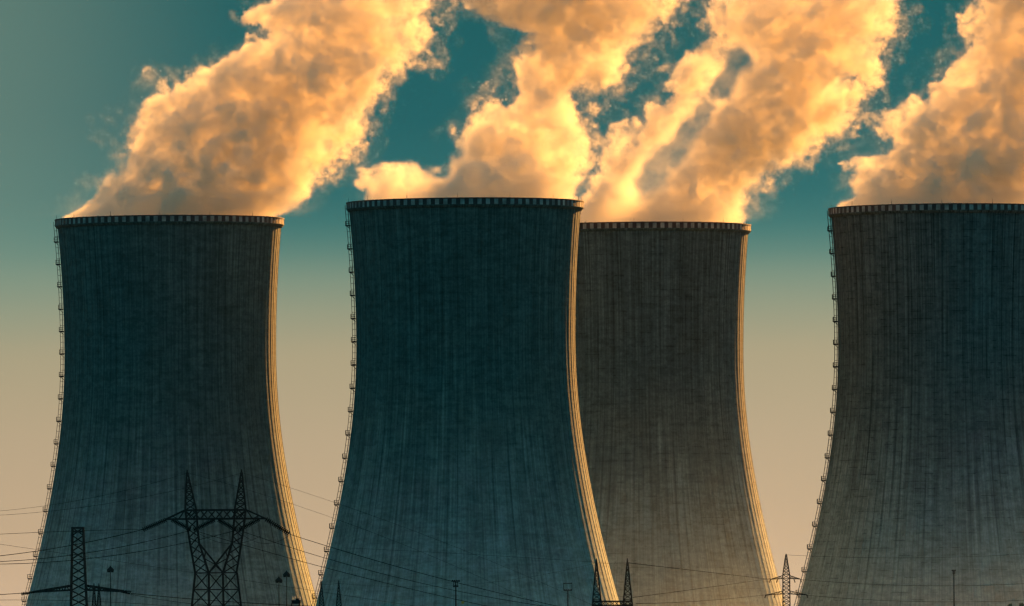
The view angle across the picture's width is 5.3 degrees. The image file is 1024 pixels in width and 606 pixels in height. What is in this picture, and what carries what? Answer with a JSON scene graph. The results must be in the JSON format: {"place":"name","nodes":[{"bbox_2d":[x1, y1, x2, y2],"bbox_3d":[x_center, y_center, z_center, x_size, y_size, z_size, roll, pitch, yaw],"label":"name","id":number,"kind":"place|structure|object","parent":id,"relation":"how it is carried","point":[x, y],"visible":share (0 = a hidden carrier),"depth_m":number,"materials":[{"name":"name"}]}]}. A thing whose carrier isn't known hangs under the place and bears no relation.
{"place":"outdoors","nodes":[
{"label":"outdoors","id":0,"kind":"place"},
{"bbox_2d":[22,211,316,605],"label":"cooling tower","id":1,"kind":"structure","parent":0,"point":[169,354],"depth_m":3945.80,"materials":[{"name":"concrete"}]},
{"bbox_2d":[0,0,1023,605],"label":"sky","id":2,"kind":"structure","parent":0,"point":[773,115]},
{"label":"ground","id":3,"kind":"structure","parent":0,"visible":0},
{"bbox_2d":[21,527,130,605],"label":"lattice mast","id":4,"kind":"object","parent":3,"relation":"on","point":[71,589],"visible":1,"depth_m":1998.50,"materials":[{"name":"metal"}]},
{"bbox_2d":[57,600,165,605],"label":"power line","id":5,"kind":"object","parent":4,"relation":"hanging from","point":[114,602],"visible":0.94,"depth_m":2122.61,"materials":[{"name":"black metal"}]},
{"bbox_2d":[127,593,211,605],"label":"power line","id":6,"kind":"object","parent":4,"relation":"attached to","point":[167,600],"visible":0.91,"depth_m":2174.87,"materials":[{"name":"black metal"}]},
{"bbox_2d":[130,593,302,605],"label":"power line","id":7,"kind":"object","parent":4,"relation":"attached to","point":[215,600],"visible":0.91,"depth_m":2168.41,"materials":[{"name":"black metal"}]},
{"bbox_2d":[92,584,100,605],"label":"line gantry","id":8,"kind":"object","parent":3,"relation":"on","point":[94,598],"visible":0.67,"depth_m":2948.55,"materials":[{"name":"metal"}]},
{"bbox_2d":[107,566,113,605],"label":"lamp mast","id":9,"kind":"object","parent":3,"relation":"on","point":[110,569],"visible":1,"depth_m":2998.86,"materials":[{"name":"metal"}]},
{"bbox_2d":[142,469,289,605],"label":"lattice pylon","id":10,"kind":"object","parent":3,"relation":"on","point":[235,510],"visible":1,"depth_m":2078.51,"materials":[{"name":"metal"}]},
{"bbox_2d":[0,529,142,555],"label":"power line","id":11,"kind":"object","parent":10,"relation":"attached to","point":[70,545],"visible":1,"depth_m":1999.69,"materials":[{"name":"black metal"}]},
{"bbox_2d":[9,529,137,533],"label":"power line","id":12,"kind":"object","parent":10,"relation":"attached to","point":[84,530],"visible":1,"depth_m":2017.92,"materials":[{"name":"black metal"}]},
{"bbox_2d":[3,473,185,510],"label":"power line","id":13,"kind":"object","parent":10,"relation":"attached to","point":[88,498],"visible":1,"depth_m":1970.44,"materials":[{"name":"black metal"}]},
{"bbox_2d":[0,530,190,561],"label":"power line","id":14,"kind":"object","parent":10,"relation":"attached to","point":[94,551],"visible":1,"depth_m":1999.36,"materials":[{"name":"black metal"}]},
{"bbox_2d":[8,473,239,514],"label":"power line","id":15,"kind":"object","parent":10,"relation":"attached to","point":[119,501],"visible":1,"depth_m":1972.54,"materials":[{"name":"black metal"}]},
{"bbox_2d":[13,530,235,563],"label":"power line","id":16,"kind":"object","parent":10,"relation":"attached to","point":[118,554],"visible":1,"depth_m":1997.16,"materials":[{"name":"black metal"}]},
{"bbox_2d":[200,532,484,605],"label":"power line","id":17,"kind":"object","parent":10,"relation":"attached to","point":[343,572],"visible":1,"depth_m":2191.29,"materials":[{"name":"black metal"}]},
{"bbox_2d":[190,473,536,603],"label":"power line","id":18,"kind":"object","parent":10,"relation":"attached to","point":[361,528],"visible":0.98,"depth_m":2274.96,"materials":[{"name":"black metal"}]},
{"bbox_2d":[239,530,540,605],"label":"power line","id":19,"kind":"object","parent":10,"relation":"attached to","point":[388,575],"visible":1,"depth_m":2183.56,"materials":[{"name":"black metal"}]},
{"bbox_2d":[244,473,586,602],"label":"power line","id":20,"kind":"object","parent":10,"relation":"attached to","point":[407,528],"visible":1,"depth_m":2265.98,"materials":[{"name":"black metal"}]},
{"bbox_2d":[290,534,555,605],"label":"power line","id":21,"kind":"object","parent":10,"relation":"attached to","point":[419,572],"visible":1,"depth_m":2183.93,"materials":[{"name":"black metal"}]},
{"bbox_2d":[275,576,281,582],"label":"lamp mast","id":22,"kind":"object","parent":3,"relation":"on","point":[278,579],"visible":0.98,"depth_m":2998.45,"materials":[{"name":"metal"}]},
{"bbox_2d":[283,570,289,605],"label":"lamp mast","id":23,"kind":"object","parent":3,"relation":"on","point":[286,574],"visible":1,"depth_m":3048.83,"materials":[{"name":"metal"}]},
{"bbox_2d":[291,597,300,604],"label":"switchgear","id":24,"kind":"object","parent":3,"relation":"on","point":[297,601],"visible":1,"depth_m":2698.25,"materials":[{"name":"metal"}]},
{"bbox_2d":[318,580,341,605],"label":"line gantry","id":25,"kind":"object","parent":3,"relation":"on","point":[338,598],"visible":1,"depth_m":2898.53,"materials":[{"name":"metal"}]},
{"bbox_2d":[1,544,411,605],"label":"power line","id":26,"kind":"object","parent":25,"relation":"attached to","point":[206,574],"visible":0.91,"depth_m":2611.31,"materials":[{"name":"black metal"}]},
{"bbox_2d":[452,580,459,605],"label":"floodlight mast","id":27,"kind":"object","parent":3,"relation":"on","point":[455,589],"visible":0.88,"depth_m":2898.86,"materials":[{"name":"metal"}]},
{"bbox_2d":[311,192,619,605],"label":"cooling tower","id":28,"kind":"structure","parent":3,"relation":"on","point":[466,434],"depth_m":3805.19,"materials":[{"name":"concrete"}]},
{"bbox_2d":[563,583,571,605],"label":"floodlight mast","id":29,"kind":"object","parent":3,"relation":"on","point":[567,591],"visible":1,"depth_m":3498.68,"materials":[{"name":"metal"}]},
{"bbox_2d":[592,558,632,605],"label":"line gantry","id":30,"kind":"object","parent":3,"relation":"on","point":[630,601],"visible":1,"depth_m":2248.45,"materials":[{"name":"metal"}]},
{"bbox_2d":[339,563,593,586],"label":"power line","id":31,"kind":"object","parent":30,"relation":"attached to","point":[468,584],"visible":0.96,"depth_m":2544.07,"materials":[{"name":"black metal"}]},
{"bbox_2d":[356,548,586,561],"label":"power line","id":32,"kind":"object","parent":30,"relation":"attached to","point":[472,554],"visible":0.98,"depth_m":2419.86,"materials":[{"name":"black metal"}]},
{"bbox_2d":[576,219,785,605],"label":"cooling tower","id":33,"kind":"structure","parent":3,"relation":"on","point":[659,349],"depth_m":4043.05,"materials":[{"name":"concrete"}]},
{"bbox_2d":[765,554,807,605],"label":"line tower","id":34,"kind":"structure","parent":3,"relation":"on","point":[787,578],"depth_m":3448.08,"materials":[{"name":"metal"}]},
{"bbox_2d":[636,595,760,603],"bbox_3d":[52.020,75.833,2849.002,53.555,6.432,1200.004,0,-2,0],"label":"power line","id":35,"kind":"object","parent":34,"relation":"attached to","point":[691,601],"visible":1,"depth_m":2765.14,"materials":[{"name":"black metal"}]},
{"bbox_2d":[632,563,770,579],"bbox_3d":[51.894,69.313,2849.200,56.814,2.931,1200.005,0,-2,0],"label":"power line","id":36,"kind":"object","parent":34,"relation":"attached to","point":[695,570],"visible":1,"depth_m":2806.02,"materials":[{"name":"black metal"}]},
{"bbox_2d":[632,578,770,597],"bbox_3d":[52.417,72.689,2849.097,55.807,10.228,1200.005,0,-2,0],"label":"power line","id":37,"kind":"object","parent":34,"relation":"attached to","point":[698,588],"visible":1,"depth_m":2777.88,"materials":[{"name":"black metal"}]},
{"bbox_2d":[800,579,1009,585],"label":"power line","id":38,"kind":"object","parent":34,"relation":"attached to","point":[910,585],"visible":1,"depth_m":3381.00,"materials":[{"name":"black metal"}]},
{"bbox_2d":[808,595,1021,601],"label":"power line","id":39,"kind":"object","parent":34,"relation":"attached to","point":[914,601],"visible":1,"depth_m":3381.74,"materials":[{"name":"black metal"}]},
{"bbox_2d":[794,198,1023,605],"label":"cooling tower","id":40,"kind":"structure","parent":3,"relation":"on","point":[925,456],"depth_m":3897.23,"materials":[{"name":"concrete"}]},
{"bbox_2d":[952,570,955,605],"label":"floodlight mast","id":41,"kind":"object","parent":3,"relation":"on","point":[953,573],"visible":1,"depth_m":3648.63,"materials":[{"name":"metal"}]}
]}

